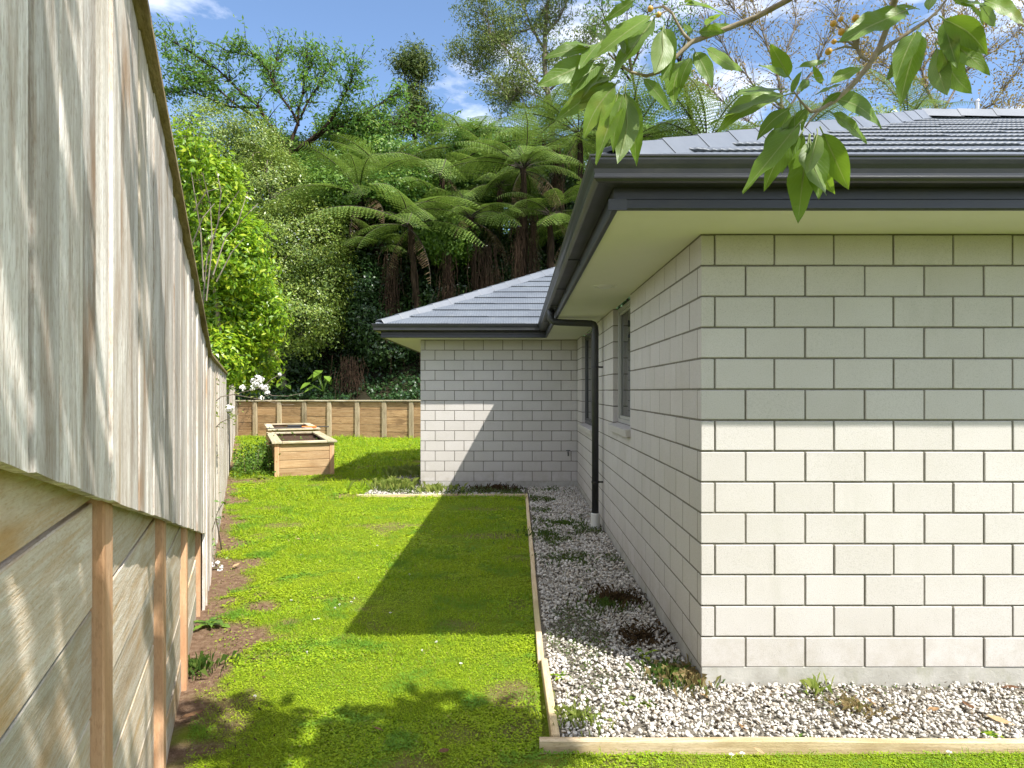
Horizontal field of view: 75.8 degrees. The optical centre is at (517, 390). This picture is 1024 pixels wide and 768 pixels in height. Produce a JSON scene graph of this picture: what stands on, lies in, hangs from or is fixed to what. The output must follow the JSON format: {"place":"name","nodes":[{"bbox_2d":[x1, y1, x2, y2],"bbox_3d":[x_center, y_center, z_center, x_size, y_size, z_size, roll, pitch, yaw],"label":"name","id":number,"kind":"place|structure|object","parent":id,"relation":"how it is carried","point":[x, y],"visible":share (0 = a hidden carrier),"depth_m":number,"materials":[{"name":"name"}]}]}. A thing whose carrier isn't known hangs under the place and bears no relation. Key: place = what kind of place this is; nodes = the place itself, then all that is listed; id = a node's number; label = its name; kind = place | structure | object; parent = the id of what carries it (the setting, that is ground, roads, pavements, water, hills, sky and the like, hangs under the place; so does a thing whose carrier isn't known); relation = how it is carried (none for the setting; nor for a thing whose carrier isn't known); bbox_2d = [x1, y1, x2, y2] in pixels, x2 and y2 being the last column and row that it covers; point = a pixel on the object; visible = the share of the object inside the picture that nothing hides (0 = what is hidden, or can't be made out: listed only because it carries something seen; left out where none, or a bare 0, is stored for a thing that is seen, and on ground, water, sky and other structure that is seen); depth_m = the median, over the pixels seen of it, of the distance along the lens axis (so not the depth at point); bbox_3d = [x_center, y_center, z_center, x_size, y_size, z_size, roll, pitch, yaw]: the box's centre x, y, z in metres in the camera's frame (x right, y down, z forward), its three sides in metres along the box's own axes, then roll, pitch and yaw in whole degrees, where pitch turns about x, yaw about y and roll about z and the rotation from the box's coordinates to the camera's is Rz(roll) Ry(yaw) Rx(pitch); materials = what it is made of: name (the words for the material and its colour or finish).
{"place":"outdoors","nodes":[
{"label":"outdoors","id":0,"kind":"place"},
{"bbox_2d":[239,408,403,431],"bbox_3d":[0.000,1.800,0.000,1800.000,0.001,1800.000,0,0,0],"label":"ground","id":1,"kind":"structure","parent":0,"point":[333,416],"depth_m":46.52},
{"bbox_2d":[371,99,1023,686],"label":"house","id":2,"kind":"structure","parent":1,"relation":"on","point":[765,431],"depth_m":3.72,"materials":[{"name":"brick"}]},
{"bbox_2d":[578,331,591,435],"bbox_3d":[1.066,-0.141,9.770,0.159,1.490,1.740,0,0,0],"label":"window","id":3,"kind":"structure","parent":2,"relation":"in","point":[588,338],"depth_m":10.20,"materials":[{"name":"grey metal"}]},
{"bbox_2d":[608,300,630,437],"bbox_3d":[1.066,-0.228,6.595,0.159,1.315,1.140,0,0,0],"label":"window","id":4,"kind":"structure","parent":2,"relation":"in","point":[624,313],"depth_m":6.84,"materials":[{"name":"silver metal"}]},
{"bbox_2d":[235,234,626,401],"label":"hillside","id":5,"kind":"structure","parent":0,"point":[363,396],"depth_m":26.25,"materials":[{"name":"plant"}]},
{"bbox_2d":[170,94,364,389],"bbox_3d":[-10.165,-5.658,26.318,8.703,12.498,5.507,0,0,28],"label":"rounded tree","id":6,"kind":"object","parent":5,"relation":"on","point":[307,287],"visible":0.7,"depth_m":25.10,"materials":[{"name":"green plant"}]},
{"bbox_2d":[226,124,324,201],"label":"tree","id":7,"kind":"object","parent":5,"relation":"on","point":[303,140],"visible":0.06,"depth_m":31.68,"materials":[{"name":"green plant"}]},
{"bbox_2d":[257,337,335,386],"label":"bush","id":8,"kind":"object","parent":5,"relation":"on","point":[295,368],"visible":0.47,"depth_m":26.08,"materials":[{"name":"green plant"}]},
{"bbox_2d":[151,13,462,170],"bbox_3d":[-10.269,-12.693,30.205,15.336,9.084,5.424,0,0,0],"label":"layered tree","id":9,"kind":"object","parent":5,"relation":"on","point":[186,81],"visible":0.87,"depth_m":30.06,"materials":[{"name":"green plant"}]},
{"bbox_2d":[275,144,340,234],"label":"tree","id":10,"kind":"object","parent":5,"relation":"on","point":[305,156],"visible":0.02,"depth_m":29.91,"materials":[{"name":"green plant"}]},
{"bbox_2d":[301,370,331,392],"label":"broadleaf plant","id":11,"kind":"object","parent":5,"relation":"on","point":[315,375],"visible":0.98,"depth_m":24.78,"materials":[{"name":"green plant"}]},
{"bbox_2d":[274,160,367,359],"bbox_3d":[-8.084,-5.444,27.379,4.186,8.536,4.572,0,0,0],"label":"tree","id":12,"kind":"object","parent":5,"relation":"on","point":[335,179],"visible":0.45,"depth_m":26.16,"materials":[{"name":"green plant"}]},
{"bbox_2d":[305,223,383,344],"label":"tree fern","id":13,"kind":"object","parent":5,"relation":"on","point":[354,264],"visible":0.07,"depth_m":26.54,"materials":[{"name":"green plant"}]},
{"bbox_2d":[330,355,369,399],"bbox_3d":[-6.288,-0.285,24.864,1.541,2.192,0.975,0,0,-23],"label":"trunk","id":14,"kind":"object","parent":5,"relation":"hanging from","point":[352,372],"visible":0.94,"depth_m":24.83,"materials":[{"name":"plant"}]},
{"bbox_2d":[268,141,438,258],"bbox_3d":[-6.494,-6.011,26.669,7.079,8.383,6.827,0,0,0],"label":"tree fern","id":15,"kind":"object","parent":5,"relation":"on","point":[350,170],"visible":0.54,"depth_m":25.63,"materials":[{"name":"green fern leaf"},{"name":"dark bark"}]},
{"bbox_2d":[316,139,392,186],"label":"tree","id":16,"kind":"object","parent":5,"relation":"on","point":[337,152],"visible":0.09,"depth_m":29.75,"materials":[{"name":"green plant"}]},
{"bbox_2d":[320,246,405,364],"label":"bush","id":17,"kind":"object","parent":5,"relation":"on","point":[367,281],"visible":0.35,"depth_m":25.89,"materials":[{"name":"green plant"}]},
{"bbox_2d":[375,247,410,370],"bbox_3d":[-4.858,-3.137,25.600,1.463,4.948,0.820,0,0,-31],"label":"trunk","id":18,"kind":"object","parent":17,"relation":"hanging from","point":[390,280],"visible":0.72,"depth_m":25.48,"materials":[{"name":"plant"}]},
{"bbox_2d":[302,98,424,164],"bbox_3d":[-7.398,-9.053,31.870,6.301,10.345,5.322,0,0,0],"label":"tree","id":19,"kind":"object","parent":5,"relation":"on","point":[386,144],"visible":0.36,"depth_m":30.53,"materials":[{"name":"green plant"}]},
{"bbox_2d":[308,218,424,291],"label":"tree fern","id":20,"kind":"object","parent":5,"relation":"on","point":[349,241],"visible":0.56,"depth_m":26.08,"materials":[{"name":"green plant"}]},
{"bbox_2d":[332,282,417,375],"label":"bush","id":21,"kind":"object","parent":5,"relation":"on","point":[372,353],"visible":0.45,"depth_m":25.49,"materials":[{"name":"green plant"}]},
{"bbox_2d":[312,134,439,234],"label":"tree fern","id":22,"kind":"object","parent":5,"relation":"on","point":[355,147],"visible":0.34,"depth_m":27.62,"materials":[{"name":"green plant"}]},
{"bbox_2d":[343,163,415,236],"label":"tree fern","id":23,"kind":"object","parent":5,"relation":"on","point":[371,220],"visible":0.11,"depth_m":27.42,"materials":[{"name":"green plant"}]},
{"bbox_2d":[299,183,483,372],"bbox_3d":[-4.325,-4.028,24.502,6.445,6.968,6.883,0,0,0],"label":"tree fern","id":24,"kind":"object","parent":5,"relation":"on","point":[410,236],"visible":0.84,"depth_m":24.26,"materials":[{"name":"leaf"},{"name":"dark bark"}]},
{"bbox_2d":[337,219,459,293],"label":"tree fern","id":25,"kind":"object","parent":5,"relation":"on","point":[402,262],"visible":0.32,"depth_m":26.88,"materials":[{"name":"green plant"}]},
{"bbox_2d":[354,158,453,300],"bbox_3d":[-4.540,-5.506,26.951,4.303,7.999,3.976,0,0,0],"label":"tree","id":26,"kind":"object","parent":5,"relation":"on","point":[397,174],"visible":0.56,"depth_m":26.16,"materials":[{"name":"green plant"}]},
{"bbox_2d":[373,32,452,145],"bbox_3d":[-5.851,-13.214,37.905,4.994,14.400,3.810,0,0,0],"label":"conifer","id":27,"kind":"object","parent":5,"relation":"on","point":[414,62],"visible":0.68,"depth_m":37.58,"materials":[{"name":"green plant"}]},
{"bbox_2d":[220,297,629,401],"bbox_3d":[-3.512,-2.779,28.253,23.741,6.460,9.033,0,0,13],"label":"ivy","id":28,"kind":"object","parent":5,"relation":"on","point":[392,395],"visible":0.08,"depth_m":25.57,"materials":[{"name":"green plant"}]},
{"bbox_2d":[273,376,299,390],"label":"broadleaf plant","id":29,"kind":"object","parent":28,"relation":"on","point":[287,386],"visible":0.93,"depth_m":25.23,"materials":[{"name":"green plant"}]},
{"bbox_2d":[392,131,464,260],"bbox_3d":[-4.788,-8.973,33.237,5.868,8.016,5.335,0,0,0],"label":"tree","id":30,"kind":"object","parent":5,"relation":"on","point":[422,144],"visible":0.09,"depth_m":31.62,"materials":[{"name":"green plant"}]},
{"bbox_2d":[398,257,477,310],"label":"tree fern","id":31,"kind":"object","parent":5,"relation":"on","point":[427,293],"visible":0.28,"depth_m":25.93,"materials":[{"name":"green plant"}]},
{"bbox_2d":[368,177,514,270],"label":"tree fern","id":32,"kind":"object","parent":5,"relation":"on","point":[433,189],"visible":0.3,"depth_m":26.09,"materials":[{"name":"green plant"}]},
{"bbox_2d":[403,208,480,294],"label":"tree fern","id":33,"kind":"object","parent":5,"relation":"on","point":[434,243],"visible":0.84,"depth_m":25.18,"materials":[{"name":"green plant"}]},
{"bbox_2d":[431,249,459,302],"bbox_3d":[-2.719,-3.342,25.024,1.149,4.162,0.912,0,0,0],"label":"trunk","id":34,"kind":"object","parent":33,"relation":"hanging from","point":[447,282],"visible":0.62,"depth_m":24.94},
{"bbox_2d":[373,132,537,195],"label":"tree fern","id":35,"kind":"object","parent":5,"relation":"on","point":[442,183],"visible":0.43,"depth_m":27.46,"materials":[{"name":"leaf"},{"name":"dark bark"}]},
{"bbox_2d":[421,158,508,229],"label":"tree fern","id":36,"kind":"object","parent":5,"relation":"on","point":[465,184],"visible":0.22,"depth_m":29.02,"materials":[{"name":"green plant"}]},
{"bbox_2d":[410,113,533,166],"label":"tree fern","id":37,"kind":"object","parent":5,"relation":"on","point":[497,122],"visible":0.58,"depth_m":29.19,"materials":[{"name":"leaf"},{"name":"dark bark"}]},
{"bbox_2d":[398,190,546,290],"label":"tree fern","id":38,"kind":"object","parent":5,"relation":"on","point":[472,217],"visible":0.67,"depth_m":25.52,"materials":[{"name":"leaf"},{"name":"dark bark"}]},
{"bbox_2d":[466,239,509,290],"bbox_3d":[-1.177,-3.674,24.982,1.926,4.105,1.062,0,0,0],"label":"root curtain","id":39,"kind":"object","parent":5,"relation":"hanging from","point":[486,274],"visible":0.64,"depth_m":24.85,"materials":[{"name":"plant"}]},
{"bbox_2d":[439,115,539,246],"bbox_3d":[-1.147,-8.097,29.969,4.840,8.930,4.046,0,0,45],"label":"tree","id":40,"kind":"object","parent":5,"relation":"on","point":[462,139],"visible":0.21,"depth_m":29.20,"materials":[{"name":"green plant"}]},
{"bbox_2d":[422,200,557,292],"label":"tree fern","id":41,"kind":"object","parent":5,"relation":"on","point":[500,261],"visible":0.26,"depth_m":27.30,"materials":[{"name":"green plant"}]},
{"bbox_2d":[433,123,549,273],"bbox_3d":[-0.826,-6.981,28.324,5.518,7.516,5.920,0,0,0],"label":"tree fern","id":42,"kind":"object","parent":5,"relation":"on","point":[499,193],"visible":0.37,"depth_m":27.73,"materials":[{"name":"green plant"}]},
{"bbox_2d":[434,101,596,276],"bbox_3d":[0.394,-6.026,24.820,6.485,8.092,5.663,0,0,32],"label":"tree fern","id":43,"kind":"object","parent":5,"relation":"on","point":[523,183],"visible":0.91,"depth_m":24.88,"materials":[{"name":"leaf"},{"name":"dark bark"}]},
{"bbox_2d":[546,144,569,235],"bbox_3d":[1.589,-7.791,25.554,1.053,3.631,0.874,0,0,-16],"label":"root curtain","id":44,"kind":"object","parent":43,"relation":"hanging from","point":[556,178],"visible":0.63,"depth_m":25.54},
{"bbox_2d":[461,83,595,268],"bbox_3d":[0.975,-8.495,29.096,6.128,8.772,5.584,0,0,34],"label":"tree fern","id":45,"kind":"object","parent":5,"relation":"on","point":[555,134],"visible":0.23,"depth_m":28.36,"materials":[{"name":"green plant"}]},
{"bbox_2d":[525,211,540,274],"bbox_3d":[0.490,-4.741,25.508,0.882,4.543,0.983,0,0,0],"label":"root curtain","id":46,"kind":"object","parent":5,"relation":"hanging from","point":[532,249],"visible":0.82,"depth_m":25.35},
{"bbox_2d":[487,184,580,268],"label":"tree fern","id":47,"kind":"object","parent":5,"relation":"on","point":[551,249],"visible":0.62,"depth_m":25.09,"materials":[{"name":"leaf"},{"name":"dark bark"}]},
{"bbox_2d":[507,204,529,279],"bbox_3d":[0.050,-5.052,24.826,0.911,4.071,0.967,0,0,0],"label":"root curtain","id":48,"kind":"object","parent":47,"relation":"hanging from","point":[521,226],"visible":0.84,"depth_m":24.70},
{"bbox_2d":[439,0,640,142],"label":"wispy tree","id":49,"kind":"object","parent":5,"relation":"on","point":[515,90],"visible":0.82,"depth_m":39.58,"materials":[{"name":"green plant"}]},
{"bbox_2d":[498,180,581,265],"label":"tree fern","id":50,"kind":"object","parent":5,"relation":"on","point":[561,216],"visible":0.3,"depth_m":25.33,"materials":[{"name":"green plant"}]},
{"bbox_2d":[504,156,583,263],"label":"tree fern","id":51,"kind":"object","parent":5,"relation":"on","point":[567,184],"visible":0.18,"depth_m":27.80,"materials":[{"name":"green plant"}]},
{"bbox_2d":[503,137,589,203],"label":"tree fern","id":52,"kind":"object","parent":5,"relation":"on","point":[584,158],"visible":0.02,"depth_m":29.24,"materials":[{"name":"green plant"}]},
{"bbox_2d":[512,83,668,188],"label":"tree fern","id":53,"kind":"object","parent":5,"relation":"on","point":[578,155],"visible":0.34,"depth_m":26.62,"materials":[{"name":"green fern leaf"},{"name":"dark bark"}]},
{"bbox_2d":[563,113,665,156],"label":"tree","id":54,"kind":"object","parent":5,"relation":"on","point":[647,125],"visible":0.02,"depth_m":32.92,"materials":[{"name":"green plant"}]},
{"bbox_2d":[561,63,718,300],"bbox_3d":[4.857,-7.761,26.613,6.420,9.277,6.860,0,0,0],"label":"tree fern","id":55,"kind":"object","parent":5,"relation":"on","point":[649,135],"visible":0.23,"depth_m":26.48,"materials":[{"name":"green plant"}]},
{"bbox_2d":[579,0,706,134],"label":"forked tree","id":56,"kind":"object","parent":5,"relation":"on","point":[679,59],"visible":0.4,"depth_m":33.94,"materials":[{"name":"green plant"}]},
{"bbox_2d":[643,75,767,140],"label":"tree fern","id":57,"kind":"object","parent":5,"relation":"on","point":[682,127],"visible":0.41,"depth_m":24.93,"materials":[{"name":"green fern leaf"},{"name":"dark bark"}]},
{"bbox_2d":[684,0,891,128],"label":"bare tree","id":58,"kind":"object","parent":5,"relation":"on","point":[787,46],"visible":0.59,"depth_m":32.96,"materials":[{"name":"brown plant"}]},
{"bbox_2d":[774,88,873,121],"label":"tree fern","id":59,"kind":"object","parent":5,"relation":"on","point":[821,113],"visible":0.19,"depth_m":28.88,"materials":[{"name":"green plant"}]},
{"bbox_2d":[830,98,931,118],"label":"tree","id":60,"kind":"object","parent":5,"relation":"on","point":[885,108],"visible":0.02,"depth_m":32.81,"materials":[{"name":"green plant"}]},
{"bbox_2d":[846,47,987,110],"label":"tree fern","id":61,"kind":"object","parent":5,"relation":"on","point":[916,105],"visible":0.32,"depth_m":30.35,"materials":[{"name":"green fern leaf"},{"name":"dark bark"}]},
{"bbox_2d":[815,0,1023,108],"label":"bare tree","id":62,"kind":"object","parent":5,"relation":"on","point":[995,51],"visible":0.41,"depth_m":35.88,"materials":[{"name":"grey plant"}]},
{"bbox_2d":[148,0,1023,242],"label":"sky","id":63,"kind":"structure","parent":0,"point":[357,21],"materials":[{"name":"blue"}]},
{"bbox_2d":[166,433,1023,767],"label":"lawn","id":64,"kind":"structure","parent":0,"point":[192,699],"depth_m":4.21,"materials":[{"name":"plant"}]},
{"bbox_2d":[0,469,200,767],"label":"retaining wall","id":65,"kind":"structure","parent":64,"relation":"on","point":[100,606],"depth_m":1.49,"materials":[{"name":"brown wood"}]},
{"bbox_2d":[0,0,234,609],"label":"paling fence","id":66,"kind":"object","parent":65,"relation":"on","point":[111,390],"visible":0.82,"depth_m":1.37,"materials":[{"name":"wood"}]},
{"bbox_2d":[193,617,229,630],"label":"weed","id":67,"kind":"object","parent":64,"relation":"on","point":[211,620],"visible":0.96,"depth_m":4.68,"materials":[{"name":"green plant"}]},
{"bbox_2d":[188,650,240,680],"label":"grass tuft","id":68,"kind":"object","parent":64,"relation":"on","point":[196,664],"visible":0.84,"depth_m":3.92,"materials":[{"name":"plant"}]},
{"bbox_2d":[201,492,229,570],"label":"flowering shrub","id":69,"kind":"object","parent":64,"relation":"on","point":[221,567],"visible":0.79,"depth_m":6.20,"materials":[{"name":"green plant"}]},
{"bbox_2d":[216,367,301,549],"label":"flowering shrub","id":70,"kind":"object","parent":64,"relation":"on","point":[242,387],"visible":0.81,"depth_m":7.00,"materials":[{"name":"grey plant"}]},
{"bbox_2d":[231,427,344,480],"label":"weedy shrub","id":71,"kind":"object","parent":64,"relation":"on","point":[262,461],"visible":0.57,"depth_m":13.45,"materials":[{"name":"green plant"}]},
{"bbox_2d":[264,423,319,449],"bbox_3d":[-6.464,1.385,18.769,1.320,0.791,3.100,0,0,-23],"label":"planter box","id":72,"kind":"object","parent":64,"relation":"on","point":[280,425],"visible":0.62,"depth_m":18.27,"materials":[{"name":"brown wood"}]},
{"bbox_2d":[266,431,336,476],"bbox_3d":[-4.814,1.385,14.494,1.230,0.791,3.300,0,0,-23],"label":"planter box","id":73,"kind":"object","parent":64,"relation":"on","point":[318,454],"visible":0.92,"depth_m":13.08,"materials":[{"name":"brown wood"}]},
{"bbox_2d":[235,400,420,437],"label":"retaining wall","id":74,"kind":"structure","parent":64,"relation":"on","point":[371,418],"depth_m":24.03,"materials":[{"name":"wood"}]},
{"bbox_2d":[368,463,420,477],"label":"grass tuft","id":75,"kind":"object","parent":64,"relation":"on","point":[412,470],"visible":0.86,"depth_m":12.95,"materials":[{"name":"green plant"}]},
{"bbox_2d":[358,494,524,496],"bbox_3d":[-1.211,1.692,10.500,2.678,0.096,0.042,0,0,-1],"label":"edging board","id":76,"kind":"object","parent":64,"relation":"on","point":[404,495],"visible":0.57,"depth_m":10.48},
{"bbox_2d":[525,494,543,669],"bbox_3d":[0.149,1.690,7.290,0.046,0.100,6.520,0,0,0],"label":"edging board","id":77,"kind":"object","parent":64,"relation":"on","point":[539,642],"visible":0.87,"depth_m":5.22,"materials":[{"name":"wood"}]},
{"bbox_2d":[541,658,559,736],"bbox_3d":[0.175,1.687,3.578,0.043,0.106,0.885,0,0,-1],"label":"edging board","id":78,"kind":"object","parent":64,"relation":"on","point":[549,704],"visible":0.84,"depth_m":3.50,"materials":[{"name":"wood"}]},
{"bbox_2d":[195,487,1023,767],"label":"leaf litter","id":79,"kind":"object","parent":64,"relation":"on","point":[725,709],"visible":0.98,"depth_m":3.58,"materials":[{"name":"plant"}]},
{"bbox_2d":[364,464,1023,737],"bbox_3d":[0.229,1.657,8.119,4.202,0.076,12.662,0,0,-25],"label":"gravel","id":80,"kind":"structure","parent":64,"relation":"on","point":[580,502],"depth_m":3.61,"materials":[{"name":"gravel"}]},
{"bbox_2d":[348,475,425,491],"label":"grass tuft","id":81,"kind":"object","parent":80,"relation":"on","point":[392,482],"visible":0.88,"depth_m":11.13,"materials":[{"name":"green plant"}]},
{"bbox_2d":[403,482,467,493],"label":"grass tuft","id":82,"kind":"object","parent":80,"relation":"on","point":[432,487],"visible":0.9,"depth_m":10.79,"materials":[{"name":"green plant"}]},
{"bbox_2d":[457,482,528,494],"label":"grass tuft","id":83,"kind":"object","parent":80,"relation":"on","point":[499,486],"visible":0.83,"depth_m":11.07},
{"bbox_2d":[493,524,582,545],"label":"grass tuft","id":84,"kind":"object","parent":80,"relation":"on","point":[545,532],"visible":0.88,"depth_m":7.60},
{"bbox_2d":[531,514,595,531],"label":"grass tuft","id":85,"kind":"object","parent":80,"relation":"on","point":[564,522],"visible":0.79,"depth_m":8.14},
{"bbox_2d":[523,548,614,574],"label":"grass tuft","id":86,"kind":"object","parent":80,"relation":"on","point":[570,558],"visible":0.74,"depth_m":6.42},
{"bbox_2d":[524,691,622,740],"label":"grass tuft","id":87,"kind":"object","parent":80,"relation":"on","point":[575,712],"visible":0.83,"depth_m":3.33,"materials":[{"name":"green plant"}]},
{"bbox_2d":[580,711,615,729],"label":"weed","id":88,"kind":"object","parent":80,"relation":"on","point":[609,719],"visible":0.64,"depth_m":3.32,"materials":[{"name":"green plant"}]},
{"bbox_2d":[566,586,645,615],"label":"grass tuft","id":89,"kind":"object","parent":80,"relation":"on","point":[604,602],"visible":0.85,"depth_m":5.06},
{"bbox_2d":[568,582,655,615],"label":"grass tuft","id":90,"kind":"object","parent":80,"relation":"on","point":[624,595],"visible":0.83,"depth_m":5.23,"materials":[{"name":"plant"}]},
{"bbox_2d":[585,616,677,657],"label":"grass tuft","id":91,"kind":"object","parent":80,"relation":"on","point":[638,634],"visible":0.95,"depth_m":4.42,"materials":[{"name":"plant"}]},
{"bbox_2d":[622,696,655,707],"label":"weed","id":92,"kind":"object","parent":80,"relation":"on","point":[634,697],"visible":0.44,"depth_m":3.52,"materials":[{"name":"green plant"}]},
{"bbox_2d":[635,648,657,660],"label":"weed","id":93,"kind":"object","parent":80,"relation":"on","point":[646,653],"visible":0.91,"depth_m":4.12,"materials":[{"name":"green plant"}]},
{"bbox_2d":[625,656,724,694],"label":"grass tuft","id":94,"kind":"object","parent":80,"relation":"on","point":[673,668],"visible":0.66,"depth_m":3.79,"materials":[{"name":"plant"}]},
{"bbox_2d":[642,653,722,698],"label":"grass tuft","id":95,"kind":"object","parent":80,"relation":"on","point":[690,673],"visible":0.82,"depth_m":3.73,"materials":[{"name":"plant"}]},
{"bbox_2d":[373,485,1023,735],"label":"ground cover","id":96,"kind":"object","parent":80,"relation":"on","point":[543,520],"visible":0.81,"depth_m":4.92,"materials":[{"name":"plant"}]},
{"bbox_2d":[800,671,834,697],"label":"grass tuft","id":97,"kind":"object","parent":80,"relation":"on","point":[812,684],"visible":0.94,"depth_m":3.61,"materials":[{"name":"green plant"}]},
{"bbox_2d":[812,686,900,720],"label":"grass tuft","id":98,"kind":"object","parent":80,"relation":"on","point":[846,701],"visible":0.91,"depth_m":3.43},
{"bbox_2d":[987,715,1014,724],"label":"fallen leaf","id":99,"kind":"object","parent":80,"relation":"on","point":[999,719],"visible":1,"depth_m":3.30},
{"bbox_2d":[536,0,1023,222],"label":"woolly leaved tree","id":100,"kind":"object","parent":64,"relation":"on","point":[818,164],"visible":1,"depth_m":1.43,"materials":[{"name":"green plant"}]},
{"bbox_2d":[539,737,1023,754],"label":"edging board","id":101,"kind":"object","parent":64,"relation":"on","point":[718,745],"visible":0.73,"depth_m":3.08,"materials":[{"name":"wood"}]},
{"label":"neighbour ground","id":102,"kind":"structure","parent":0,"visible":0},
{"bbox_2d":[170,109,296,401],"bbox_3d":[-5.152,-1.507,11.940,2.115,6.010,3.478,0,0,-12],"label":"leafy shrub","id":103,"kind":"object","parent":102,"relation":"on","point":[241,332],"visible":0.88,"depth_m":11.33,"materials":[{"name":"green plant"}]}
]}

